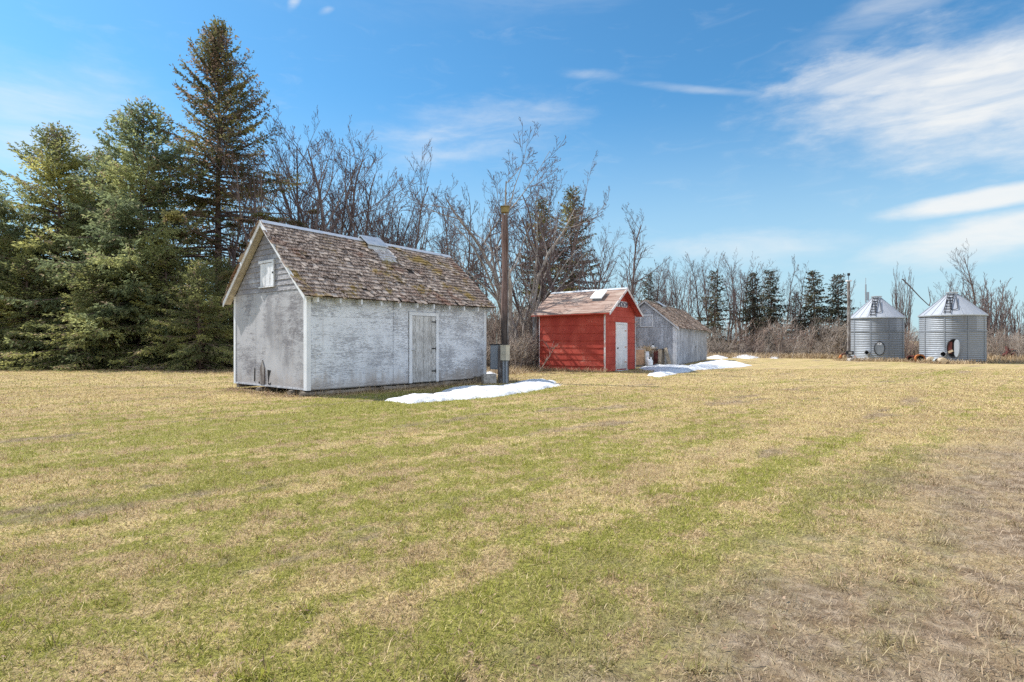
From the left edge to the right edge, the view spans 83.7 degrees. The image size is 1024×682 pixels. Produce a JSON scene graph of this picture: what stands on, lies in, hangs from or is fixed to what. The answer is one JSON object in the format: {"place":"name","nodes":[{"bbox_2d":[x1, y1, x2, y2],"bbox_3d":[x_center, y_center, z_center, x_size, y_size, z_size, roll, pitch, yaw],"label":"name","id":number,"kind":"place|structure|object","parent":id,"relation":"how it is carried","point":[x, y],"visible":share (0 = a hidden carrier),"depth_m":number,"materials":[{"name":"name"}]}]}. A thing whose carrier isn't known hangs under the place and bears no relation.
{"place":"outdoors","nodes":[
{"label":"outdoors","id":0,"kind":"place"},
{"bbox_2d":[0,341,1023,681],"bbox_3d":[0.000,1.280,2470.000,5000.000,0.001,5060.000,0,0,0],"label":"lawn","id":1,"kind":"structure","parent":0,"point":[966,561],"depth_m":3.63,"materials":[{"name":"plant"}]},
{"bbox_2d":[0,192,58,365],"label":"spruce tree","id":2,"kind":"object","parent":1,"relation":"on","point":[13,232],"visible":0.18,"depth_m":28.34,"materials":[{"name":"green plant"}]},
{"bbox_2d":[0,252,83,369],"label":"spruce tree","id":3,"kind":"object","parent":1,"relation":"on","point":[26,267],"visible":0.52,"depth_m":27.10,"materials":[{"name":"green plant"}]},
{"bbox_2d":[0,120,148,367],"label":"spruce tree","id":4,"kind":"object","parent":1,"relation":"on","point":[55,154],"visible":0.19,"depth_m":29.53,"materials":[{"name":"green plant"}]},
{"bbox_2d":[0,256,160,371],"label":"spruce tree","id":5,"kind":"object","parent":1,"relation":"on","point":[77,337],"visible":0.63,"depth_m":25.84,"materials":[{"name":"green plant"}]},
{"bbox_2d":[22,145,158,339],"bbox_3d":[-24.002,-3.481,33.830,11.696,15.923,10.973,0,0,-13],"label":"spruce tree","id":6,"kind":"object","parent":1,"relation":"on","point":[97,166],"visible":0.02,"depth_m":32.96,"materials":[{"name":"green plant"}]},
{"bbox_2d":[0,96,237,369],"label":"spruce tree","id":7,"kind":"object","parent":1,"relation":"on","point":[130,241],"visible":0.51,"depth_m":27.57,"materials":[{"name":"green plant"}]},
{"bbox_2d":[94,239,215,370],"bbox_3d":[-16.249,-1.195,27.713,5.970,7.340,7.000,0,0,-21],"label":"spruce tree","id":8,"kind":"object","parent":1,"relation":"on","point":[143,327],"visible":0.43,"depth_m":26.85,"materials":[{"name":"green plant"}]},
{"bbox_2d":[138,259,233,370],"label":"spruce tree","id":9,"kind":"object","parent":1,"relation":"on","point":[188,349],"visible":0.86,"depth_m":25.19,"materials":[{"name":"green plant"}]},
{"bbox_2d":[151,256,236,367],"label":"spruce tree","id":10,"kind":"object","parent":1,"relation":"on","point":[221,263],"visible":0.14,"depth_m":27.69,"materials":[{"name":"green plant"}]},
{"bbox_2d":[150,153,248,283],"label":"bare tree","id":11,"kind":"object","parent":1,"relation":"on","point":[206,230],"visible":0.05,"depth_m":34.16,"materials":[{"name":"brown plant"}]},
{"bbox_2d":[92,14,316,327],"bbox_3d":[-16.126,-8.133,30.904,11.095,18.935,12.196,0,0,2],"label":"spruce tree","id":12,"kind":"object","parent":1,"relation":"on","point":[215,71],"visible":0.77,"depth_m":30.37,"materials":[{"name":"green plant"}]},
{"bbox_2d":[192,166,257,312],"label":"bare tree","id":13,"kind":"object","parent":1,"relation":"on","point":[225,232],"visible":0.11,"depth_m":32.62,"materials":[{"name":"brown plant"}]},
{"bbox_2d":[207,130,293,269],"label":"bare tree","id":14,"kind":"object","parent":1,"relation":"on","point":[241,223],"visible":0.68,"depth_m":29.04,"materials":[{"name":"brown plant"}]},
{"bbox_2d":[209,142,293,266],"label":"bare tree","id":15,"kind":"object","parent":1,"relation":"on","point":[250,190],"visible":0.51,"depth_m":29.96,"materials":[{"name":"brown plant"}]},
{"bbox_2d":[237,133,328,227],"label":"bare tree","id":16,"kind":"object","parent":1,"relation":"on","point":[283,187],"visible":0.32,"depth_m":38.24,"materials":[{"name":"brown plant"}]},
{"bbox_2d":[221,172,346,232],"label":"bare tree","id":17,"kind":"object","parent":1,"relation":"on","point":[303,216],"visible":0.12,"depth_m":36.16,"materials":[{"name":"brown plant"}]},
{"bbox_2d":[7,367,565,397],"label":"leaf litter","id":18,"kind":"object","parent":1,"relation":"on","point":[211,370],"visible":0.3,"depth_m":22.94,"materials":[{"name":"plant"}]},
{"bbox_2d":[262,105,336,226],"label":"bare tree","id":19,"kind":"object","parent":1,"relation":"on","point":[297,163],"visible":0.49,"depth_m":36.39,"materials":[{"name":"brown plant"}]},
{"bbox_2d":[259,105,368,233],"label":"bare tree","id":20,"kind":"object","parent":1,"relation":"on","point":[325,226],"visible":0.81,"depth_m":33.86,"materials":[{"name":"brown plant"}]},
{"bbox_2d":[249,115,384,234],"bbox_3d":[-12.977,-6.551,36.016,9.538,15.902,5.980,0,0,-6],"label":"bare tree","id":21,"kind":"object","parent":1,"relation":"on","point":[303,198],"visible":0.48,"depth_m":36.14,"materials":[{"name":"brown plant"}]},
{"bbox_2d":[292,139,352,233],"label":"bare tree","id":22,"kind":"object","parent":1,"relation":"on","point":[316,227],"visible":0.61,"depth_m":32.48,"materials":[{"name":"brown plant"}]},
{"bbox_2d":[276,154,369,235],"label":"bare tree","id":23,"kind":"object","parent":1,"relation":"on","point":[323,205],"visible":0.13,"depth_m":40.36,"materials":[{"name":"brown plant"}]},
{"bbox_2d":[221,219,496,396],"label":"weathered shed","id":24,"kind":"structure","parent":1,"relation":"on","point":[315,311],"depth_m":14.76,"materials":[{"name":"paint"}]},
{"bbox_2d":[412,316,435,381],"bbox_3d":[-2.437,0.220,15.829,0.055,1.810,0.909,0,0,40],"label":"door","id":25,"kind":"structure","parent":24,"relation":"in","point":[423,327],"depth_m":15.83,"materials":[{"name":"paint"}]},
{"bbox_2d":[320,138,403,242],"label":"bare tree","id":26,"kind":"object","parent":1,"relation":"on","point":[358,144],"visible":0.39,"depth_m":40.71,"materials":[{"name":"brown plant"}]},
{"bbox_2d":[328,185,413,242],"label":"bare tree","id":27,"kind":"object","parent":1,"relation":"on","point":[388,217],"visible":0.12,"depth_m":41.78,"materials":[{"name":"brown plant"}]},
{"bbox_2d":[336,145,411,242],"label":"bare tree","id":28,"kind":"object","parent":1,"relation":"on","point":[367,200],"visible":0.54,"depth_m":36.89,"materials":[{"name":"brown plant"}]},
{"bbox_2d":[321,167,432,245],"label":"bare tree","id":29,"kind":"object","parent":1,"relation":"on","point":[408,225],"visible":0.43,"depth_m":40.13,"materials":[{"name":"brown plant"}]},
{"bbox_2d":[325,126,466,259],"bbox_3d":[-7.890,-6.055,35.776,8.866,14.880,6.288,0,0,43],"label":"bare tree","id":30,"kind":"object","parent":1,"relation":"on","point":[421,169],"visible":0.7,"depth_m":34.37,"materials":[{"name":"brown plant"}]},
{"bbox_2d":[365,180,442,249],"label":"bare tree","id":31,"kind":"object","parent":1,"relation":"on","point":[415,237],"visible":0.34,"depth_m":38.27,"materials":[{"name":"brown plant"}]},
{"bbox_2d":[361,182,469,249],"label":"bare tree","id":32,"kind":"object","parent":1,"relation":"on","point":[393,237],"visible":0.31,"depth_m":40.18,"materials":[{"name":"brown plant"}]},
{"bbox_2d":[400,194,474,275],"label":"bare tree","id":33,"kind":"object","parent":1,"relation":"on","point":[417,213],"visible":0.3,"depth_m":40.34,"materials":[{"name":"brown plant"}]},
{"bbox_2d":[419,174,466,262],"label":"bare tree","id":34,"kind":"object","parent":1,"relation":"on","point":[444,217],"visible":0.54,"depth_m":36.73,"materials":[{"name":"brown plant"}]},
{"bbox_2d":[460,182,478,283],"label":"bare tree","id":35,"kind":"object","parent":1,"relation":"on","point":[469,245],"visible":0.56,"depth_m":38.34,"materials":[{"name":"brown plant"}]},
{"bbox_2d":[385,379,560,403],"bbox_3d":[-0.484,1.226,14.936,2.544,0.207,7.558,0,0,32],"label":"snow patch","id":36,"kind":"object","parent":1,"relation":"on","point":[471,391],"visible":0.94,"depth_m":13.53,"materials":[{"name":"snow"}]},
{"bbox_2d":[428,219,517,298],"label":"bare tree","id":37,"kind":"object","parent":1,"relation":"on","point":[464,258],"visible":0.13,"depth_m":43.08,"materials":[{"name":"brown plant"}]},
{"bbox_2d":[457,205,500,315],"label":"bare tree","id":38,"kind":"object","parent":1,"relation":"on","point":[471,240],"visible":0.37,"depth_m":41.51,"materials":[{"name":"brown plant"}]},
{"bbox_2d":[394,117,565,352],"bbox_3d":[-0.220,-3.901,25.576,7.759,10.543,6.842,0,0,35],"label":"bare tree","id":39,"kind":"object","parent":1,"relation":"on","point":[497,295],"visible":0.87,"depth_m":25.77,"materials":[{"name":"brown plant"}]},
{"bbox_2d":[481,374,495,383],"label":"concrete block","id":40,"kind":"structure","parent":1,"relation":"on","point":[490,378],"depth_m":17.21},
{"bbox_2d":[486,335,500,368],"bbox_3d":[-1.265,0.446,25.142,2.285,1.732,2.147,0,0,34],"label":"bare shrub","id":41,"kind":"object","parent":1,"relation":"on","point":[488,352],"visible":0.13,"depth_m":25.21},
{"bbox_2d":[489,205,509,383],"bbox_3d":[-0.328,-1.438,17.572,0.865,5.444,0.565,0,0,40],"label":"utility pole","id":42,"kind":"object","parent":1,"relation":"on","point":[499,357],"visible":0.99,"depth_m":17.50,"materials":[{"name":"brown wood"}]},
{"bbox_2d":[486,299,529,349],"bbox_3d":[-0.818,-0.488,26.984,3.778,3.622,2.908,0,0,-6],"label":"bare shrub","id":43,"kind":"object","parent":1,"relation":"on","point":[495,323],"visible":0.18,"depth_m":27.07,"materials":[{"name":"plant"}]},
{"bbox_2d":[2,375,1020,681],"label":"fallen leaves","id":44,"kind":"object","parent":1,"relation":"on","point":[478,583],"visible":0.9,"depth_m":2.76,"materials":[{"name":"brown plant"}]},
{"bbox_2d":[486,335,538,367],"bbox_3d":[0.053,0.526,25.345,2.549,1.566,2.713,0,0,34],"label":"bare shrub","id":45,"kind":"object","parent":1,"relation":"on","point":[519,353],"visible":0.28,"depth_m":25.04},
{"bbox_2d":[487,296,538,353],"bbox_3d":[1.199,-0.408,27.156,3.565,3.504,3.794,0,0,38],"label":"bare shrub","id":46,"kind":"object","parent":1,"relation":"on","point":[530,319],"visible":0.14,"depth_m":26.94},
{"bbox_2d":[467,152,597,333],"bbox_3d":[1.179,-4.079,28.352,6.117,10.871,4.339,0,0,13],"label":"bare tree","id":47,"kind":"object","parent":1,"relation":"on","point":[542,278],"visible":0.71,"depth_m":28.30,"materials":[{"name":"brown plant"}]},
{"bbox_2d":[509,329,557,371],"bbox_3d":[0.545,0.394,24.518,2.544,1.839,2.390,0,0,-10],"label":"bare shrub","id":48,"kind":"object","parent":1,"relation":"on","point":[522,358],"visible":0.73,"depth_m":24.49,"materials":[{"name":"plant"}]},
{"bbox_2d":[533,317,538,367],"bbox_3d":[1.122,0.099,25.590,0.385,2.370,0.300,0,0,0],"label":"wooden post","id":49,"kind":"object","parent":1,"relation":"on","point":[535,323],"visible":0.65,"depth_m":25.48,"materials":[{"name":"wood"}]},
{"bbox_2d":[511,197,562,317],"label":"spruce tree","id":50,"kind":"object","parent":1,"relation":"on","point":[545,214],"visible":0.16,"depth_m":40.83,"materials":[{"name":"green plant"}]},
{"bbox_2d":[495,158,598,303],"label":"bare tree","id":51,"kind":"object","parent":1,"relation":"on","point":[534,240],"visible":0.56,"depth_m":29.73,"materials":[{"name":"plant"}]},
{"bbox_2d":[501,172,609,336],"bbox_3d":[1.599,-3.745,28.339,4.989,10.233,5.628,0,0,-12],"label":"bare tree","id":52,"kind":"object","parent":1,"relation":"on","point":[530,300],"visible":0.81,"depth_m":27.43,"materials":[{"name":"brown plant"}]},
{"bbox_2d":[538,184,602,292],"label":"spruce tree","id":53,"kind":"object","parent":1,"relation":"on","point":[570,202],"visible":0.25,"depth_m":39.78,"materials":[{"name":"green plant"}]},
{"bbox_2d":[531,287,642,371],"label":"red shed","id":54,"kind":"structure","parent":1,"relation":"on","point":[589,329],"depth_m":24.32,"materials":[{"name":"wood"}]},
{"bbox_2d":[617,324,626,368],"bbox_3d":[4.714,0.245,24.563,0.073,1.890,1.045,0,0,34],"label":"door","id":55,"kind":"structure","parent":54,"relation":"in","point":[621,329],"depth_m":24.57,"materials":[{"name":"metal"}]},
{"bbox_2d":[560,218,624,290],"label":"bare tree","id":56,"kind":"object","parent":1,"relation":"on","point":[579,287],"visible":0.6,"depth_m":37.56,"materials":[{"name":"brown plant"}]},
{"bbox_2d":[562,209,627,290],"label":"bare tree","id":57,"kind":"object","parent":1,"relation":"on","point":[591,274],"visible":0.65,"depth_m":33.91,"materials":[{"name":"brown plant"}]},
{"bbox_2d":[224,351,1023,396],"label":"dry weeds","id":58,"kind":"object","parent":1,"relation":"on","point":[989,360],"visible":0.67,"depth_m":32.78,"materials":[{"name":"brown plant"}]},
{"bbox_2d":[636,349,645,366],"bbox_3d":[6.278,0.838,28.598,0.600,0.885,0.545,0,0,-20],"label":"plywood crate","id":59,"kind":"object","parent":1,"relation":"on","point":[640,357],"visible":0.6,"depth_m":28.39,"materials":[{"name":"brown wood"}]},
{"bbox_2d":[615,202,670,305],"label":"bare tree","id":60,"kind":"object","parent":1,"relation":"on","point":[631,286],"visible":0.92,"depth_m":35.44,"materials":[{"name":"brown plant"}]},
{"bbox_2d":[636,272,657,301],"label":"spruce tree","id":61,"kind":"object","parent":1,"relation":"on","point":[647,285],"visible":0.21,"depth_m":51.91,"materials":[{"name":"green plant"}]},
{"bbox_2d":[640,274,678,306],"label":"bare tree","id":62,"kind":"object","parent":1,"relation":"on","point":[657,297],"visible":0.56,"depth_m":51.34,"materials":[{"name":"brown plant"}]},
{"bbox_2d":[640,364,696,376],"bbox_3d":[6.944,1.228,24.404,3.102,0.203,9.237,0,0,9],"label":"snow patch","id":63,"kind":"object","parent":1,"relation":"on","point":[660,370],"visible":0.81,"depth_m":24.54,"materials":[{"name":"snow"}]},
{"bbox_2d":[636,299,709,364],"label":"grey shed","id":64,"kind":"structure","parent":1,"relation":"on","point":[680,334],"depth_m":30.29,"materials":[{"name":"wood"}]},
{"bbox_2d":[640,314,652,326],"bbox_3d":[7.096,-1.070,30.133,0.710,0.660,0.031,0,0,27],"label":"boarded window","id":65,"kind":"structure","parent":64,"relation":"in","point":[647,319],"depth_m":30.12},
{"bbox_2d":[691,331,695,361],"bbox_3d":[10.877,0.330,34.223,0.048,1.780,1.445,0,0,27],"label":"door","id":66,"kind":"structure","parent":64,"relation":"in","point":[693,334],"depth_m":34.16,"materials":[{"name":"wood"}]},
{"bbox_2d":[666,272,693,312],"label":"bare tree","id":67,"kind":"object","parent":1,"relation":"on","point":[681,292],"visible":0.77,"depth_m":54.11,"materials":[{"name":"brown plant"}]},
{"bbox_2d":[659,253,716,320],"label":"bare tree","id":68,"kind":"object","parent":1,"relation":"on","point":[687,289],"visible":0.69,"depth_m":54.24,"materials":[{"name":"brown plant"}]},
{"bbox_2d":[677,262,702,314],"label":"bare tree","id":69,"kind":"object","parent":1,"relation":"on","point":[689,288],"visible":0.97,"depth_m":51.73,"materials":[{"name":"brown plant"}]},
{"bbox_2d":[685,251,704,323],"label":"bare tree","id":70,"kind":"object","parent":1,"relation":"on","point":[697,298],"visible":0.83,"depth_m":52.61,"materials":[{"name":"brown plant"}]},
{"bbox_2d":[691,248,712,335],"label":"bare tree","id":71,"kind":"object","parent":1,"relation":"on","point":[703,285],"visible":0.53,"depth_m":56.86,"materials":[{"name":"brown plant"}]},
{"bbox_2d":[692,265,733,343],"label":"bare tree","id":72,"kind":"object","parent":1,"relation":"on","point":[707,295],"visible":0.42,"depth_m":56.19,"materials":[{"name":"brown plant"}]},
{"bbox_2d":[697,269,736,351],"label":"spruce tree","id":73,"kind":"object","parent":1,"relation":"on","point":[715,312],"visible":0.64,"depth_m":49.92,"materials":[{"name":"green plant"}]},
{"bbox_2d":[686,359,751,369],"bbox_3d":[10.520,1.153,29.064,3.289,0.354,9.800,0,0,29],"label":"snow patch","id":74,"kind":"object","parent":1,"relation":"on","point":[716,364],"visible":0.86,"depth_m":27.64,"materials":[{"name":"snow"}]},
{"bbox_2d":[697,269,742,350],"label":"bare tree","id":75,"kind":"object","parent":1,"relation":"on","point":[729,304],"visible":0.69,"depth_m":50.91,"materials":[{"name":"brown plant"}]},
{"bbox_2d":[706,324,743,354],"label":"bare shrub","id":76,"kind":"object","parent":1,"relation":"on","point":[720,346],"visible":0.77,"depth_m":45.58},
{"bbox_2d":[719,247,744,344],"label":"bare tree","id":77,"kind":"object","parent":1,"relation":"on","point":[732,283],"visible":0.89,"depth_m":51.77,"materials":[{"name":"brown plant"}]},
{"bbox_2d":[718,315,772,352],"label":"bare shrub","id":78,"kind":"object","parent":1,"relation":"on","point":[744,337],"visible":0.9,"depth_m":45.99,"materials":[{"name":"plant"}]},
{"bbox_2d":[721,251,772,340],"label":"bare tree","id":79,"kind":"object","parent":1,"relation":"on","point":[743,285],"visible":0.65,"depth_m":53.24,"materials":[{"name":"brown plant"}]},
{"bbox_2d":[732,272,771,353],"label":"spruce tree","id":80,"kind":"object","parent":1,"relation":"on","point":[749,310],"visible":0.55,"depth_m":51.79,"materials":[{"name":"green plant"}]},
{"bbox_2d":[733,321,782,353],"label":"bare shrub","id":81,"kind":"object","parent":1,"relation":"on","point":[764,334],"visible":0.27,"depth_m":50.03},
{"bbox_2d":[748,269,793,352],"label":"spruce tree","id":82,"kind":"object","parent":1,"relation":"on","point":[771,308],"visible":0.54,"depth_m":50.73,"materials":[{"name":"green plant"}]},
{"bbox_2d":[757,319,814,352],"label":"bare shrub","id":83,"kind":"object","parent":1,"relation":"on","point":[789,331],"visible":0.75,"depth_m":46.58,"materials":[{"name":"plant"}]},
{"bbox_2d":[759,315,818,354],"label":"bare shrub","id":84,"kind":"object","parent":1,"relation":"on","point":[785,332],"visible":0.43,"depth_m":48.40,"materials":[{"name":"plant"}]},
{"bbox_2d":[781,256,798,335],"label":"bare tree","id":85,"kind":"object","parent":1,"relation":"on","point":[788,314],"visible":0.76,"depth_m":53.13,"materials":[{"name":"brown plant"}]},
{"bbox_2d":[778,282,809,329],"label":"bare tree","id":86,"kind":"object","parent":1,"relation":"on","point":[794,314],"visible":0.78,"depth_m":51.82,"materials":[{"name":"brown plant"}]},
{"bbox_2d":[786,291,805,353],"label":"spruce tree","id":87,"kind":"object","parent":1,"relation":"on","point":[794,302],"visible":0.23,"depth_m":52.89,"materials":[{"name":"green plant"}]},
{"bbox_2d":[790,260,821,336],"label":"bare tree","id":88,"kind":"object","parent":1,"relation":"on","point":[800,294],"visible":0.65,"depth_m":52.43,"materials":[{"name":"brown plant"}]},
{"bbox_2d":[783,270,839,353],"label":"spruce tree","id":89,"kind":"object","parent":1,"relation":"on","point":[817,309],"visible":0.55,"depth_m":49.88,"materials":[{"name":"green plant"}]},
{"bbox_2d":[801,320,846,354],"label":"bare shrub","id":90,"kind":"object","parent":1,"relation":"on","point":[835,342],"visible":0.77,"depth_m":46.41,"materials":[{"name":"plant"}]},
{"bbox_2d":[803,316,846,355],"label":"bare shrub","id":91,"kind":"object","parent":1,"relation":"on","point":[822,330],"visible":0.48,"depth_m":47.78,"materials":[{"name":"plant"}]},
{"bbox_2d":[815,273,858,351],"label":"spruce tree","id":92,"kind":"object","parent":1,"relation":"on","point":[836,302],"visible":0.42,"depth_m":49.79,"materials":[{"name":"green plant"}]},
{"bbox_2d":[845,273,853,357],"bbox_3d":[21.779,-1.556,36.968,0.510,5.673,0.305,0,0,0],"label":"light pole","id":93,"kind":"object","parent":1,"relation":"on","point":[849,352],"visible":0.91,"depth_m":36.92,"materials":[{"name":"wood"}]},
{"bbox_2d":[851,278,905,359],"bbox_3d":[24.596,-1.520,38.568,3.284,5.600,3.360,0,0,33],"label":"grain bin","id":94,"kind":"object","parent":1,"relation":"on","point":[877,326],"visible":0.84,"depth_m":37.42,"materials":[{"name":"metal"}]},
{"bbox_2d":[892,263,913,338],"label":"bare tree","id":95,"kind":"object","parent":1,"relation":"on","point":[896,304],"visible":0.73,"depth_m":43.93,"materials":[{"name":"brown plant"}]},
{"bbox_2d":[893,267,914,353],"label":"bare tree","id":96,"kind":"object","parent":1,"relation":"on","point":[910,308],"visible":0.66,"depth_m":44.91,"materials":[{"name":"brown plant"}]},
{"bbox_2d":[904,321,918,356],"bbox_3d":[27.541,-0.140,39.898,3.871,2.895,3.227,0,0,-43],"label":"bare shrub","id":97,"kind":"object","parent":1,"relation":"on","point":[910,344],"visible":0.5,"depth_m":39.43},
{"bbox_2d":[918,292,988,362],"bbox_3d":[26.264,-0.840,34.115,3.364,4.240,3.580,0,0,38],"label":"grain bin","id":98,"kind":"object","parent":1,"relation":"on","point":[953,325],"visible":0.94,"depth_m":33.01,"materials":[{"name":"metal"}]},
{"bbox_2d":[950,238,981,305],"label":"bare tree","id":99,"kind":"object","parent":1,"relation":"on","point":[974,300],"visible":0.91,"depth_m":40.36,"materials":[{"name":"brown plant"}]},
{"bbox_2d":[966,276,996,316],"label":"bare tree","id":100,"kind":"object","parent":1,"relation":"on","point":[976,298],"visible":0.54,"depth_m":43.34,"materials":[{"name":"brown plant"}]},
{"bbox_2d":[976,278,997,336],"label":"bare tree","id":101,"kind":"object","parent":1,"relation":"on","point":[990,309],"visible":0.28,"depth_m":45.59,"materials":[{"name":"brown plant"}]},
{"bbox_2d":[976,287,1008,354],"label":"bare tree","id":102,"kind":"object","parent":1,"relation":"on","point":[995,316],"visible":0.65,"depth_m":41.78,"materials":[{"name":"brown plant"}]},
{"bbox_2d":[978,272,1016,345],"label":"bare tree","id":103,"kind":"object","parent":1,"relation":"on","point":[986,283],"visible":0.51,"depth_m":44.76,"materials":[{"name":"brown plant"}]},
{"bbox_2d":[987,325,1020,357],"bbox_3d":[32.739,0.069,38.603,2.218,2.481,2.882,0,0,-32],"label":"bare shrub","id":104,"kind":"object","parent":1,"relation":"on","point":[993,339],"visible":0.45,"depth_m":38.73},
{"bbox_2d":[987,334,1023,357],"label":"bare shrub","id":105,"kind":"object","parent":1,"relation":"on","point":[1010,347],"visible":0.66,"depth_m":36.52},
{"bbox_2d":[1002,303,1023,340],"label":"bare tree","id":106,"kind":"object","parent":1,"relation":"on","point":[1009,325],"visible":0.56,"depth_m":43.90,"materials":[{"name":"brown plant"}]},
{"bbox_2d":[0,0,1023,340],"label":"sky","id":107,"kind":"structure","parent":0,"point":[862,139],"materials":[{"name":"blue"}]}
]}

